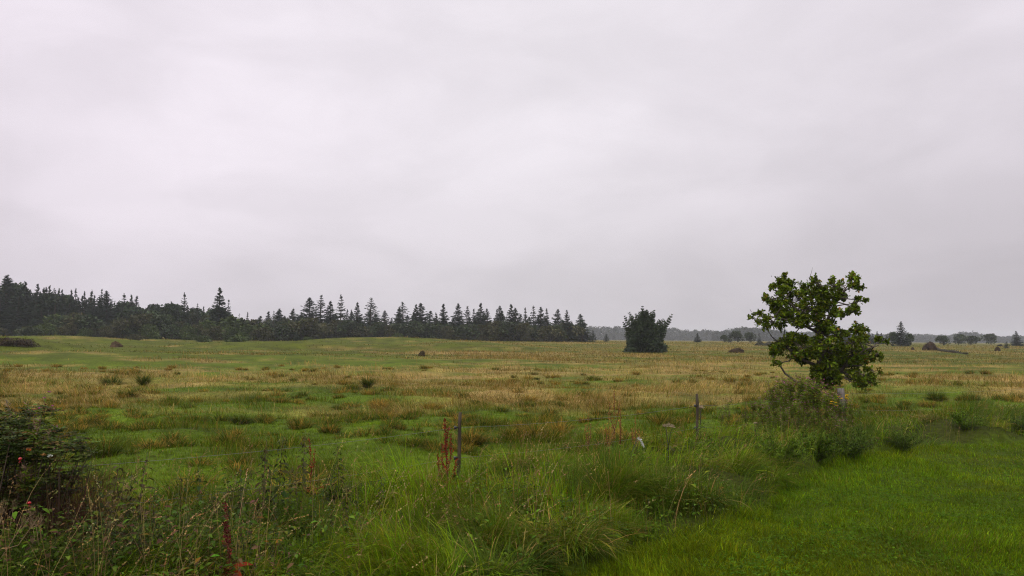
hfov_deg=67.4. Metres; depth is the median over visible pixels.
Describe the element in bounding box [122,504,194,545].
shrub
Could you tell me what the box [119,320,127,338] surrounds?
bush
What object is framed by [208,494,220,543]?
nettle
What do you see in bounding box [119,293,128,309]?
spruce tree
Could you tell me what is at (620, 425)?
dock plant
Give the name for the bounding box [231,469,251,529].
nettle
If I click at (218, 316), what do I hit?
spruce tree
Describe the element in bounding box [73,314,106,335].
bush
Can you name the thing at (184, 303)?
spruce tree
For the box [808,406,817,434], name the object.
willowherb
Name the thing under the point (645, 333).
spruce bush
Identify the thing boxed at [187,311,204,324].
broadleaf tree
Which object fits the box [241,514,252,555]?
nettle
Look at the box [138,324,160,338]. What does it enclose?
bush
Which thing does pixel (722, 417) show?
mugwort
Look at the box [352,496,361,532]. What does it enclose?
nettle
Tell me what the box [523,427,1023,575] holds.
lawn grass
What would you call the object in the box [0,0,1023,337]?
sky
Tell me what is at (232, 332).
bush
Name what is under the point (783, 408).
willowherb
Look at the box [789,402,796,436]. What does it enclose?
willowherb
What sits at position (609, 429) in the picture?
dock plant
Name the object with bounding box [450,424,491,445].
grass tussock
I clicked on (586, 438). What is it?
dock plant
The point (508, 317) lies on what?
spruce tree
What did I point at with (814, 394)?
willowherb
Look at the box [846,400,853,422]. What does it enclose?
willowherb
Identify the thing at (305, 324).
bush
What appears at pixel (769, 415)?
willowherb
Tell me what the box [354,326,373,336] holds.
bush
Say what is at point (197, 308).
spruce tree
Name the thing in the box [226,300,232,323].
spruce tree
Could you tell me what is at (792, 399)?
willowherb
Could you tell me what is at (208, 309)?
broadleaf tree
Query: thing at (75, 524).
nettle
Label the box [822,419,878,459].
shrub
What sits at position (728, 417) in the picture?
mugwort
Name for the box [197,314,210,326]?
broadleaf tree
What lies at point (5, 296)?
spruce tree
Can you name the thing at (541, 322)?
spruce tree
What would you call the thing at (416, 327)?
bush
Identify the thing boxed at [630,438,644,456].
cotton grass
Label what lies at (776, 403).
willowherb
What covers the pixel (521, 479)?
grass tussock
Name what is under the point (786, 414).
willowherb
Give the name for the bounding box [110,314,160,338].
bush
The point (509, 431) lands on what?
grass tussock
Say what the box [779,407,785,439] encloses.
willowherb
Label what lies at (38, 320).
spruce tree
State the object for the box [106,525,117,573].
nettle
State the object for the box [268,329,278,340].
bush
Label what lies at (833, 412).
willowherb
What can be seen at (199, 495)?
nettle
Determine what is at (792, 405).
willowherb
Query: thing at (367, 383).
grass tussock
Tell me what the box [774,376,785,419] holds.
willowherb
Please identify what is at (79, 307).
spruce tree
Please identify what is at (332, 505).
nettle
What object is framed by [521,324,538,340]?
bush
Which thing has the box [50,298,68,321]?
spruce tree
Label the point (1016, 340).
spruce tree
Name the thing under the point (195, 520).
shrub
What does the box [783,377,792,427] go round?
willowherb
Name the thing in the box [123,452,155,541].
nettle
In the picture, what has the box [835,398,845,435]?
willowherb
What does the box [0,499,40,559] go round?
dry umbel
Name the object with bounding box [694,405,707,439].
thistle
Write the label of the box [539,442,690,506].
grass tussock
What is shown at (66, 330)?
bush
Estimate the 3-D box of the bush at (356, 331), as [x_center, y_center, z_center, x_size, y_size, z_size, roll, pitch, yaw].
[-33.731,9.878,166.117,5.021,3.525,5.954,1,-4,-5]
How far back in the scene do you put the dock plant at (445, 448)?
8.24 m
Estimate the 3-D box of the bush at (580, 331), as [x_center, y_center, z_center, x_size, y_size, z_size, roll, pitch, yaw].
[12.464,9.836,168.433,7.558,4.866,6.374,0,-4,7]
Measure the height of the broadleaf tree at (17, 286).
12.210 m
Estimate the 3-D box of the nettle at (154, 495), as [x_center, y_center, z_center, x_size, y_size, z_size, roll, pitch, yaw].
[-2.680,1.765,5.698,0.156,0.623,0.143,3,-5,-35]
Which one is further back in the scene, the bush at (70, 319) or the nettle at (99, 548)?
the bush at (70, 319)
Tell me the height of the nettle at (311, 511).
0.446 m
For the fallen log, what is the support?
on the ground at (111, 360)
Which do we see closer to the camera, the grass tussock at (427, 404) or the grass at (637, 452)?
the grass at (637, 452)
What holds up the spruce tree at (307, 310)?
on the ground at (111, 360)
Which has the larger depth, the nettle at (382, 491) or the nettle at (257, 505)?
the nettle at (382, 491)
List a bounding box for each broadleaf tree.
[0,282,27,306]
[36,293,70,318]
[56,295,81,310]
[57,293,76,308]
[106,305,144,325]
[113,300,134,310]
[145,304,162,310]
[145,310,160,315]
[151,307,163,336]
[161,303,190,338]
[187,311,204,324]
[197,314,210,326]
[204,307,220,318]
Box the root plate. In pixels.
[922,341,935,350]
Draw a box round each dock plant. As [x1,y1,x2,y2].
[213,501,252,575]
[296,439,321,493]
[432,418,464,483]
[585,415,590,456]
[605,412,613,446]
[608,390,619,437]
[619,409,622,444]
[631,419,639,453]
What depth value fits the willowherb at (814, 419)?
11.91 m
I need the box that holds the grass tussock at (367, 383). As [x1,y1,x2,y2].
[356,375,377,387]
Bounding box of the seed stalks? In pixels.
[0,390,1021,575]
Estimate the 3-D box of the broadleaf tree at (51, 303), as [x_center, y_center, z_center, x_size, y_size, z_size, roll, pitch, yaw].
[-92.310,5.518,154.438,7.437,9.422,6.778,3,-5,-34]
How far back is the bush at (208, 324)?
141.96 m
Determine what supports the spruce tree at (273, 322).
on the ground at (111, 360)
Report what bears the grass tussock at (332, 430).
on the ground at (111, 360)
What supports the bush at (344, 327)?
on the ground at (111, 360)
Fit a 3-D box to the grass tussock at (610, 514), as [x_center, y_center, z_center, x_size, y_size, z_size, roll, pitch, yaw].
[0.605,1.866,6.536,1.395,0.522,1.360,4,-5,-43]
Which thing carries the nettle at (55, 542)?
on the ground at (111, 360)
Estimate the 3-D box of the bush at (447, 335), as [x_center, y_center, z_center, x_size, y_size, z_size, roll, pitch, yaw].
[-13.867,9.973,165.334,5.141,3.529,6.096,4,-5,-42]
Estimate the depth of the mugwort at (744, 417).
12.67 m
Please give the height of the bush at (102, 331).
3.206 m
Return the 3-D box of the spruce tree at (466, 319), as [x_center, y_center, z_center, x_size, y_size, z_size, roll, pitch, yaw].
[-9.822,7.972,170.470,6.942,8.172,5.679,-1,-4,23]
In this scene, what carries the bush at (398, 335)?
on the ground at (111, 360)
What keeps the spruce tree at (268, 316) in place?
on the ground at (111, 360)
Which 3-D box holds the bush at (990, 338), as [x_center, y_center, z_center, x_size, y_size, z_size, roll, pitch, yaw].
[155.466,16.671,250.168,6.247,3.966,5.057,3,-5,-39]
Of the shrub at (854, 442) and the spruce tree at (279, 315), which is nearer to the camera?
the shrub at (854, 442)
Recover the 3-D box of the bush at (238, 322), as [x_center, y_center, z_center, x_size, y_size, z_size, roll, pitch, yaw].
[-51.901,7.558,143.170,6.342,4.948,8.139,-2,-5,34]
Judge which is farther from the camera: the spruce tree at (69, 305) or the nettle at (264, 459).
the spruce tree at (69, 305)
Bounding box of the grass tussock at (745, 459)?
[674,432,799,476]
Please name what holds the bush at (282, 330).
on the ground at (111, 360)
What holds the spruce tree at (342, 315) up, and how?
on the ground at (111, 360)
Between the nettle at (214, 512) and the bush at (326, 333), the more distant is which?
the bush at (326, 333)
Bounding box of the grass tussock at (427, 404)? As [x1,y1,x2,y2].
[414,401,445,409]
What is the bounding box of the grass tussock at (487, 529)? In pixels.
[420,487,570,560]
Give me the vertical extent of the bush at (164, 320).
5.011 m
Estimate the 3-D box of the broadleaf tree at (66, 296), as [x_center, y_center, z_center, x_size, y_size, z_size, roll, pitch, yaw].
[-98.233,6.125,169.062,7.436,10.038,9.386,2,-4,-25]
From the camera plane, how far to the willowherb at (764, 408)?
12.45 m
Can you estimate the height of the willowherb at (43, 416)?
1.323 m
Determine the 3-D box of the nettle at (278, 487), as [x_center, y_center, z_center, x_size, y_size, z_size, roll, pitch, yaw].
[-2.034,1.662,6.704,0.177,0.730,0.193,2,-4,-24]
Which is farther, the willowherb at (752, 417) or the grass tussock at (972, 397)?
the grass tussock at (972, 397)
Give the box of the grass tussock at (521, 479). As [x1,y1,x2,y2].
[488,468,549,488]
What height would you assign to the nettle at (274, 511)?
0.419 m
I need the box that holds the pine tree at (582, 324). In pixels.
[577,320,585,341]
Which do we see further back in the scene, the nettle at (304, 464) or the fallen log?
the fallen log
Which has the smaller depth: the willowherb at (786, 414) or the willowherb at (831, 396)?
the willowherb at (786, 414)
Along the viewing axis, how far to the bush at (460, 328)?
167.24 m
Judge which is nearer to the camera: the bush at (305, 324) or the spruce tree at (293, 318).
the bush at (305, 324)
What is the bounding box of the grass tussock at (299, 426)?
[281,419,320,429]
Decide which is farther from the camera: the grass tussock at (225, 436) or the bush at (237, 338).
the bush at (237, 338)
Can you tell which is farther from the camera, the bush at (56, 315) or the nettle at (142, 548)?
the bush at (56, 315)
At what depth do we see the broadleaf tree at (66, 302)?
159.57 m
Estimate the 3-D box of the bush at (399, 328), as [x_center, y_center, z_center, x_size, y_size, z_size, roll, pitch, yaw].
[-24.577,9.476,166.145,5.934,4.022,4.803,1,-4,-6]
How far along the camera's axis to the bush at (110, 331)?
135.68 m
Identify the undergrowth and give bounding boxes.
[0,400,1023,575]
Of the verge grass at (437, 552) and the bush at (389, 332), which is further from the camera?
the bush at (389, 332)
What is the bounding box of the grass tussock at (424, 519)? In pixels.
[382,492,456,539]
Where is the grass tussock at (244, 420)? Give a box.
[222,412,253,424]
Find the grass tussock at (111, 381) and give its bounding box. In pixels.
[96,374,130,384]
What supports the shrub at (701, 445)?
on the ground at (111, 360)
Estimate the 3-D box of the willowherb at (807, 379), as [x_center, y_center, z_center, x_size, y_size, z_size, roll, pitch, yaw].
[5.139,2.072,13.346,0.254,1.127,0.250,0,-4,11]
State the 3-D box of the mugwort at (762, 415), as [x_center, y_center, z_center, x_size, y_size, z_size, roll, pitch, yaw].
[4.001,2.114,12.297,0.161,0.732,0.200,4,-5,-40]
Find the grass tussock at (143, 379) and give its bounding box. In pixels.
[127,370,160,385]
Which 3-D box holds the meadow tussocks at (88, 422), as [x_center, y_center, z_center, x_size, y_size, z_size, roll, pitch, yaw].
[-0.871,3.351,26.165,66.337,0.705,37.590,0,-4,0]
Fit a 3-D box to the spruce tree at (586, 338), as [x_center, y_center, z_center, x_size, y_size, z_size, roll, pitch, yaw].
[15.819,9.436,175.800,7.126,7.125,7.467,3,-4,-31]
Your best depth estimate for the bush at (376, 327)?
163.82 m
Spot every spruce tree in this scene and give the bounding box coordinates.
[0,275,26,322]
[0,289,32,335]
[2,284,12,321]
[9,289,34,322]
[20,282,30,303]
[24,284,40,321]
[28,294,50,325]
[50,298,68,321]
[61,297,74,316]
[68,300,76,317]
[73,288,77,309]
[74,300,82,312]
[80,291,87,313]
[84,293,93,314]
[87,299,104,321]
[90,290,118,331]
[95,299,105,321]
[96,289,103,309]
[113,302,120,315]
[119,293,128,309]
[133,296,138,307]
[179,292,192,322]
[193,304,199,323]
[204,287,230,333]
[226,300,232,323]
[264,311,271,320]
[270,310,275,335]
[274,309,282,321]
[290,308,295,321]
[295,297,324,337]
[315,295,331,324]
[321,301,337,323]
[331,295,348,337]
[346,302,365,336]
[356,298,382,336]
[376,311,390,326]
[392,302,411,324]
[392,307,407,337]
[407,304,421,337]
[412,303,431,337]
[426,311,433,324]
[436,304,451,324]
[448,303,472,339]
[461,306,473,339]
[470,303,485,340]
[481,308,491,335]
[493,306,504,321]
[497,304,520,340]
[507,307,526,340]
[523,307,527,326]
[525,305,538,338]
[533,307,553,341]
[544,308,554,340]
[551,309,562,336]
[555,310,576,341]
[575,314,595,341]
[694,333,700,341]
[891,321,912,345]
[1009,331,1023,345]
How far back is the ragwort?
13.10 m
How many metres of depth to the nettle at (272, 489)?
6.51 m
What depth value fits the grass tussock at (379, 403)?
20.43 m
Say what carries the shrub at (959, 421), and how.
on the ground at (111, 360)
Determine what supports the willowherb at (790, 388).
on the ground at (111, 360)
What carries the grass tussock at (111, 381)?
on the ground at (111, 360)
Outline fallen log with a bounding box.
[936,347,968,353]
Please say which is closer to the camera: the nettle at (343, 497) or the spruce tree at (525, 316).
the nettle at (343, 497)
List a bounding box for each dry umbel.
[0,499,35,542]
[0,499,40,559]
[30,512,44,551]
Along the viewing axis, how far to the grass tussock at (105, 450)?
11.42 m
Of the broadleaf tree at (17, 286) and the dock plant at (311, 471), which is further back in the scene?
the broadleaf tree at (17, 286)
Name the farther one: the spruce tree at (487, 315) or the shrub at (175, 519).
the spruce tree at (487, 315)
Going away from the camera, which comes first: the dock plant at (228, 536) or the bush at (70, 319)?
the dock plant at (228, 536)
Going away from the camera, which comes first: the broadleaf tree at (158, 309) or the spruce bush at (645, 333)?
the spruce bush at (645, 333)
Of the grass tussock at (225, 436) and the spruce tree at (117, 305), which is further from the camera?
the spruce tree at (117, 305)
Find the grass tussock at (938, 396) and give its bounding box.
[921,389,947,400]
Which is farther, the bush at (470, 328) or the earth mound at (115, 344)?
the bush at (470, 328)
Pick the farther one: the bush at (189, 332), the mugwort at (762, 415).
the bush at (189, 332)
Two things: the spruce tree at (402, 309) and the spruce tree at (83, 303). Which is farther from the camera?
the spruce tree at (402, 309)
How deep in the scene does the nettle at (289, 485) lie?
6.29 m
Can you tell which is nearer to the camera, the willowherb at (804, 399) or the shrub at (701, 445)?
the shrub at (701, 445)
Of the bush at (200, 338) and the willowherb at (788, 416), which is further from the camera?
the bush at (200, 338)
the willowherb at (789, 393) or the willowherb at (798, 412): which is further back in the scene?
the willowherb at (789, 393)
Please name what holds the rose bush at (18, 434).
on the ground at (111, 360)
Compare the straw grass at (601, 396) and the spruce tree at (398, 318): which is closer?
the straw grass at (601, 396)
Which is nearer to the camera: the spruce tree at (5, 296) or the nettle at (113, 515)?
the nettle at (113, 515)
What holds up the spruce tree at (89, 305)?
on the ground at (111, 360)
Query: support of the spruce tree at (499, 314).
on the ground at (111, 360)
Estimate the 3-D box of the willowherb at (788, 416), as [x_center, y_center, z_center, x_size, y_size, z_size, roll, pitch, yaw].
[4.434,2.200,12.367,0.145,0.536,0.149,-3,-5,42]
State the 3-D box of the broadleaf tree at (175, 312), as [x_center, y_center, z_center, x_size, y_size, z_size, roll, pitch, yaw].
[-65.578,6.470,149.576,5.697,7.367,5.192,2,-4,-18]
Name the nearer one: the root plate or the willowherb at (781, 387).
the willowherb at (781, 387)
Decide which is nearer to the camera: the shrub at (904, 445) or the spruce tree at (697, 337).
the shrub at (904, 445)
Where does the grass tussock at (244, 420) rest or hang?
on the ground at (111, 360)
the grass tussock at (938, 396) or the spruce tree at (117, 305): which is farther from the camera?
the spruce tree at (117, 305)
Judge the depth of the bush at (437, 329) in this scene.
165.00 m
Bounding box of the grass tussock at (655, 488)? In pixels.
[613,457,739,515]
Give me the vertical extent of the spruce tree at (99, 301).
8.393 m
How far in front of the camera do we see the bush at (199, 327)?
139.72 m
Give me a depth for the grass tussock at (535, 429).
13.92 m
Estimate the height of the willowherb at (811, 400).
1.072 m
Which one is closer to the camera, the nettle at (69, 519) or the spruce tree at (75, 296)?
the nettle at (69, 519)
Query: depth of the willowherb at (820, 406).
13.63 m
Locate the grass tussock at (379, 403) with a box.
[363,397,395,408]
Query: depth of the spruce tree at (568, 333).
167.82 m
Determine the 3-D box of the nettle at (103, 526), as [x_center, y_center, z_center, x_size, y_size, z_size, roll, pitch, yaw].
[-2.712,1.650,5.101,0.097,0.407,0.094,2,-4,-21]
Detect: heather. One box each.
[0,337,25,346]
[18,339,40,346]
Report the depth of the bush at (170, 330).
134.77 m
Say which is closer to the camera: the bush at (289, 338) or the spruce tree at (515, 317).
the bush at (289, 338)
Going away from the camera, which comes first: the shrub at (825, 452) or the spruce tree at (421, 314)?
the shrub at (825, 452)
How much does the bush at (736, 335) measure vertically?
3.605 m
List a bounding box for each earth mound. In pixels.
[110,341,122,346]
[728,347,743,352]
[754,342,764,345]
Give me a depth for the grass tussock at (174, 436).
12.98 m
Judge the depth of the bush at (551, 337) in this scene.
164.03 m
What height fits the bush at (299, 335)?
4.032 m
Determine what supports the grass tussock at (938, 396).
on the ground at (111, 360)
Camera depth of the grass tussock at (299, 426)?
15.44 m
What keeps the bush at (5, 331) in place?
on the ground at (111, 360)
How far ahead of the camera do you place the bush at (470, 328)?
167.01 m
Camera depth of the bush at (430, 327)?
166.03 m
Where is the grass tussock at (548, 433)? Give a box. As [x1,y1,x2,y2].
[533,427,568,441]
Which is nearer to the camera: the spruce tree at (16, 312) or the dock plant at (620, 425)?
the dock plant at (620, 425)
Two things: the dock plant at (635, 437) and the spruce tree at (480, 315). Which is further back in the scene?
the spruce tree at (480, 315)
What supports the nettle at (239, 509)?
on the ground at (111, 360)
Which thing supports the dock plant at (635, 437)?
on the ground at (111, 360)
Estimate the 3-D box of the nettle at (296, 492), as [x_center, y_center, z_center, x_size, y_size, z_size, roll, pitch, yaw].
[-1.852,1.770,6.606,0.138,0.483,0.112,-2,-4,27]
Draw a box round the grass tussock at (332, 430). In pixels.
[315,422,346,433]
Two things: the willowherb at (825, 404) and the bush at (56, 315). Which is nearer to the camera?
the willowherb at (825, 404)
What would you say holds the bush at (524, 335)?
on the ground at (111, 360)
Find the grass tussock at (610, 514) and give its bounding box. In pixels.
[521,482,664,541]
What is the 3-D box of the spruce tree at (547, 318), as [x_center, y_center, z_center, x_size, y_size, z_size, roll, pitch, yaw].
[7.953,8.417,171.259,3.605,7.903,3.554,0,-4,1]
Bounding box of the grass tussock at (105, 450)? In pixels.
[70,429,134,457]
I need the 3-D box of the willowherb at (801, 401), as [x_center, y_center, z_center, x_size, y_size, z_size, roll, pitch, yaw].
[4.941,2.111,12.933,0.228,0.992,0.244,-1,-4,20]
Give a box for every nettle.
[47,522,59,563]
[59,498,77,557]
[70,509,82,559]
[79,492,100,550]
[89,480,107,549]
[89,525,110,568]
[95,464,128,533]
[95,507,110,558]
[105,479,129,550]
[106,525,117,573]
[110,503,135,551]
[117,475,140,540]
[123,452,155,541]
[124,513,138,560]
[138,533,146,572]
[145,483,160,535]
[151,517,162,551]
[172,477,188,524]
[189,470,210,524]
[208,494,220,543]
[219,485,235,539]
[229,470,253,534]
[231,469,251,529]
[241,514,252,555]
[247,478,266,532]
[253,440,272,521]
[259,456,282,521]
[266,506,278,558]
[268,440,288,513]
[279,468,295,532]
[290,467,302,515]
[295,432,311,498]
[305,493,317,541]
[319,466,335,512]
[327,500,336,542]
[331,444,345,497]
[338,480,351,522]
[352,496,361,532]
[373,474,385,528]
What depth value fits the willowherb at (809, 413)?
11.19 m
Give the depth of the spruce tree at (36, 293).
152.93 m
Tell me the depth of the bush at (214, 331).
135.73 m
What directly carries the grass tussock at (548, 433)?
on the ground at (111, 360)
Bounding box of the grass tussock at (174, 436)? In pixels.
[154,429,192,441]
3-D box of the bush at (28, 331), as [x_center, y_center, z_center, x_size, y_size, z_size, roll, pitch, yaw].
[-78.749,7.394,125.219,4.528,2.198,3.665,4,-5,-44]
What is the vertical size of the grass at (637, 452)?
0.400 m
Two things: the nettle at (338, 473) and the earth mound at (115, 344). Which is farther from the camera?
the earth mound at (115, 344)
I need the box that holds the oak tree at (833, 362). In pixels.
[747,267,889,417]
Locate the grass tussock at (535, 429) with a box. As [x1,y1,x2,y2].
[516,421,554,438]
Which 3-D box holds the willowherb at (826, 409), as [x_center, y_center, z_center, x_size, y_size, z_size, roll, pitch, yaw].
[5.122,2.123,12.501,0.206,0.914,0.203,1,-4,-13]
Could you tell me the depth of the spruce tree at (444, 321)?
171.84 m
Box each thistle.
[662,423,674,462]
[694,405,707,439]
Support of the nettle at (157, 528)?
on the ground at (111, 360)
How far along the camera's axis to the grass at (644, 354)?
77.50 m
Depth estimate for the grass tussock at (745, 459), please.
9.34 m
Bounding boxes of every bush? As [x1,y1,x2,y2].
[0,328,12,335]
[0,403,166,556]
[13,327,43,335]
[32,323,60,335]
[33,313,68,335]
[50,316,71,334]
[54,312,85,335]
[56,323,75,335]
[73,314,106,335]
[76,328,93,336]
[88,323,108,336]
[98,325,121,337]
[101,327,118,337]
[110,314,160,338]
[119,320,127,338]
[121,326,139,337]
[124,334,149,339]
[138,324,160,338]
[144,314,181,338]
[160,321,184,339]
[160,325,180,338]
[179,325,197,339]
[180,324,202,339]
[191,335,212,341]
[193,320,221,336]
[201,326,225,340]
[216,315,248,336]
[222,326,240,340]
[224,335,252,341]
[233,324,258,340]
[242,319,270,339]
[249,327,275,340]
[251,323,269,339]
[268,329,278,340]
[270,324,290,340]
[273,323,296,340]
[285,317,327,339]
[289,322,306,339]
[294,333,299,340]
[313,322,335,338]
[326,319,352,337]
[337,319,364,337]
[347,326,365,337]
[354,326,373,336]
[370,322,390,336]
[378,325,395,336]
[386,323,408,335]
[392,333,403,336]
[406,320,424,337]
[417,326,429,337]
[419,322,441,338]
[430,324,453,338]
[435,326,460,339]
[449,326,461,339]
[455,324,468,339]
[463,324,482,339]
[474,324,488,340]
[479,326,499,340]
[482,320,516,340]
[497,321,521,339]
[507,322,520,339]
[510,322,534,340]
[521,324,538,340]
[531,326,548,341]
[536,325,564,341]
[547,324,566,341]
[555,322,585,341]
[622,306,672,352]
[720,335,727,341]
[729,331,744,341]
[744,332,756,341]
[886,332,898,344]
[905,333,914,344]
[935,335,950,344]
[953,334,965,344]
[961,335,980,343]
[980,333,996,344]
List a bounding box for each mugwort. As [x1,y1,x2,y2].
[718,406,723,433]
[723,397,732,433]
[740,401,749,430]
[756,397,766,433]
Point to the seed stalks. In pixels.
(214, 508)
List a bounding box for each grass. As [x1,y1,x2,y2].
[0,334,1023,363]
[0,348,1023,417]
[0,388,1023,575]
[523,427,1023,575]
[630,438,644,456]
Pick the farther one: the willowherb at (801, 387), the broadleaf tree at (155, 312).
the broadleaf tree at (155, 312)
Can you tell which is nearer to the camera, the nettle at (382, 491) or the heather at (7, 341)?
the nettle at (382, 491)
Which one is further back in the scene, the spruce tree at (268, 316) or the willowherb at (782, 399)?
the spruce tree at (268, 316)
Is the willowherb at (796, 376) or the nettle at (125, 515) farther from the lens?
the willowherb at (796, 376)
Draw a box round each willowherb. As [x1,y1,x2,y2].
[1,400,36,482]
[16,416,56,540]
[29,391,62,489]
[749,403,756,435]
[750,400,757,428]
[755,400,766,438]
[762,402,771,432]
[765,381,777,418]
[765,403,772,430]
[766,390,773,429]
[772,408,778,427]
[773,396,779,428]
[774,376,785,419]
[775,378,785,428]
[777,388,788,432]
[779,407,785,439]
[780,401,789,434]
[782,372,794,431]
[782,411,789,440]
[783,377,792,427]
[784,378,797,431]
[784,387,797,425]
[784,408,790,433]
[787,399,796,432]
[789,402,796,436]
[795,372,804,420]
[795,404,802,432]
[796,376,808,433]
[799,391,811,429]
[799,402,805,428]
[800,388,810,425]
[802,409,812,432]
[803,378,813,427]
[805,384,813,433]
[806,378,823,429]
[806,382,820,433]
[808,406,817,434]
[809,381,821,425]
[810,410,817,430]
[814,383,824,415]
[816,397,822,427]
[820,419,829,444]
[821,390,830,431]
[822,389,830,434]
[825,383,837,433]
[825,385,840,433]
[826,400,838,432]
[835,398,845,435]
[835,418,843,454]
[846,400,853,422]
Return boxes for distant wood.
[579,326,1023,342]
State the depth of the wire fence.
8.91 m
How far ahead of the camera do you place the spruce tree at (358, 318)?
168.47 m
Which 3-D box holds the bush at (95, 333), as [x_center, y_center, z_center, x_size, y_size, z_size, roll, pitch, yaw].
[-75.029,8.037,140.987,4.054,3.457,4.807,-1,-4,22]
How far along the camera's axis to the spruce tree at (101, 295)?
155.80 m
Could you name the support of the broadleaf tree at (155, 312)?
on the ground at (111, 360)
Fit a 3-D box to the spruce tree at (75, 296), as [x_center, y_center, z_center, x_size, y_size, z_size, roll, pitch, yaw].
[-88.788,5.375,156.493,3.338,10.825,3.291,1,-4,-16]
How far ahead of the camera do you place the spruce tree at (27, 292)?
153.96 m
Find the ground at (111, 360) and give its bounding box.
[0,336,1023,575]
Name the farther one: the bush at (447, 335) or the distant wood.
the distant wood
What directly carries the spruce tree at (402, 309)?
on the ground at (111, 360)
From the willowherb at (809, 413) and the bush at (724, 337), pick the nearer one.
the willowherb at (809, 413)
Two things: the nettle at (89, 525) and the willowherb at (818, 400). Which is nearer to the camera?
the nettle at (89, 525)
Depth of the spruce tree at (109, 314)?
152.21 m
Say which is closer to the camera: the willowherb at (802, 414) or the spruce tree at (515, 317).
the willowherb at (802, 414)
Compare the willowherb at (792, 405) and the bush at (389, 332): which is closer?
the willowherb at (792, 405)
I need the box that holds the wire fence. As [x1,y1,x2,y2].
[0,388,1022,511]
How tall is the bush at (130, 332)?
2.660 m
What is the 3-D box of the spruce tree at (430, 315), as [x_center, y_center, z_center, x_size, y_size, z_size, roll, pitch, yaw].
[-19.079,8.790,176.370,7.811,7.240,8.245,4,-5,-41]
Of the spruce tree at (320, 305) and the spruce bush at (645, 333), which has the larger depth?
the spruce tree at (320, 305)
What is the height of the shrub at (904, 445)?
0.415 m
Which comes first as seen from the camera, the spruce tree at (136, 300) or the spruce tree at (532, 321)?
the spruce tree at (136, 300)
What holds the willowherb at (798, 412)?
on the ground at (111, 360)
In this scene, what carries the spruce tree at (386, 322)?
on the ground at (111, 360)
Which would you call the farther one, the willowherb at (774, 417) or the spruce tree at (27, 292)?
the spruce tree at (27, 292)
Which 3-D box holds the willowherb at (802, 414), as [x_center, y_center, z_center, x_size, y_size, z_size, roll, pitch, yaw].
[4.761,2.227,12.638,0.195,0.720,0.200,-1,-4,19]
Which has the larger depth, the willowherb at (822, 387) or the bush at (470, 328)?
the bush at (470, 328)
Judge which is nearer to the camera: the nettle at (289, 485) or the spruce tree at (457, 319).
the nettle at (289, 485)
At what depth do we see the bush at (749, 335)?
213.93 m
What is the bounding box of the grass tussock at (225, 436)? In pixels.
[203,425,254,446]
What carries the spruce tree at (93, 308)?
on the ground at (111, 360)
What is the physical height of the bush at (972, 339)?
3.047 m
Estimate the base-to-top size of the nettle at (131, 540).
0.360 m
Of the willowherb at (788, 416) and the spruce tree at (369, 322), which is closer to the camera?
the willowherb at (788, 416)
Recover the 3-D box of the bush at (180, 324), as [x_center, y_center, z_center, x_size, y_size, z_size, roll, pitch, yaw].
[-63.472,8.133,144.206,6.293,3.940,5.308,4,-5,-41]
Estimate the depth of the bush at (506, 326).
163.32 m
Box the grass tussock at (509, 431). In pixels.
[496,427,524,438]
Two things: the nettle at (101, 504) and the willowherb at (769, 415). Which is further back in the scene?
the willowherb at (769, 415)
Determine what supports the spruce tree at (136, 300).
on the ground at (111, 360)
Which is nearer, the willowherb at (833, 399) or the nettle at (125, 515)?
the nettle at (125, 515)
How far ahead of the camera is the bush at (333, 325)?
165.11 m
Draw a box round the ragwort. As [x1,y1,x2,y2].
[837,395,847,416]
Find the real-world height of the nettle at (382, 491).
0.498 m
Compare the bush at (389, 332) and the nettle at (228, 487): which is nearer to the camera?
the nettle at (228, 487)
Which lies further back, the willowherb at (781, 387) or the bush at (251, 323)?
the bush at (251, 323)
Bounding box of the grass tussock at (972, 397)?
[956,391,981,400]
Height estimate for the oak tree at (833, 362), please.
3.320 m
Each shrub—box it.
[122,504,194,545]
[149,495,232,549]
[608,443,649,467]
[677,435,733,464]
[749,433,808,466]
[789,427,850,461]
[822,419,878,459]
[883,428,925,451]
[945,409,988,429]
[1004,413,1023,431]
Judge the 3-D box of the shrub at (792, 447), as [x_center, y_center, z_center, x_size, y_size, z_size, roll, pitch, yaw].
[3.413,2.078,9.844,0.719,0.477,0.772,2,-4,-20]
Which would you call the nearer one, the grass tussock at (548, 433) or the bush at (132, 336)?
the grass tussock at (548, 433)
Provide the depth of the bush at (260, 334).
135.58 m
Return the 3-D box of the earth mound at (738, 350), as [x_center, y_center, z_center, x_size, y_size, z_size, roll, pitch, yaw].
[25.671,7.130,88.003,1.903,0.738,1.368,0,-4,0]
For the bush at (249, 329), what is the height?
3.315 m
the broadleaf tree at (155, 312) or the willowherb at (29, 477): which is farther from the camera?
the broadleaf tree at (155, 312)
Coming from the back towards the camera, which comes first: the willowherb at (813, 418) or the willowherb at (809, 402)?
the willowherb at (809, 402)
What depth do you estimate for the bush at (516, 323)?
166.35 m
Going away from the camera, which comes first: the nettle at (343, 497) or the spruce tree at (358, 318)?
the nettle at (343, 497)
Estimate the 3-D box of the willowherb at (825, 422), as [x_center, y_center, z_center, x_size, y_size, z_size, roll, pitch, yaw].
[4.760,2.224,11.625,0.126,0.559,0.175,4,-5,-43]
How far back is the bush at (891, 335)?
152.59 m
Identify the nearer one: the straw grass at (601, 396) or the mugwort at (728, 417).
the mugwort at (728, 417)
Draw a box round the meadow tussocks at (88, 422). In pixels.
[0,363,1023,508]

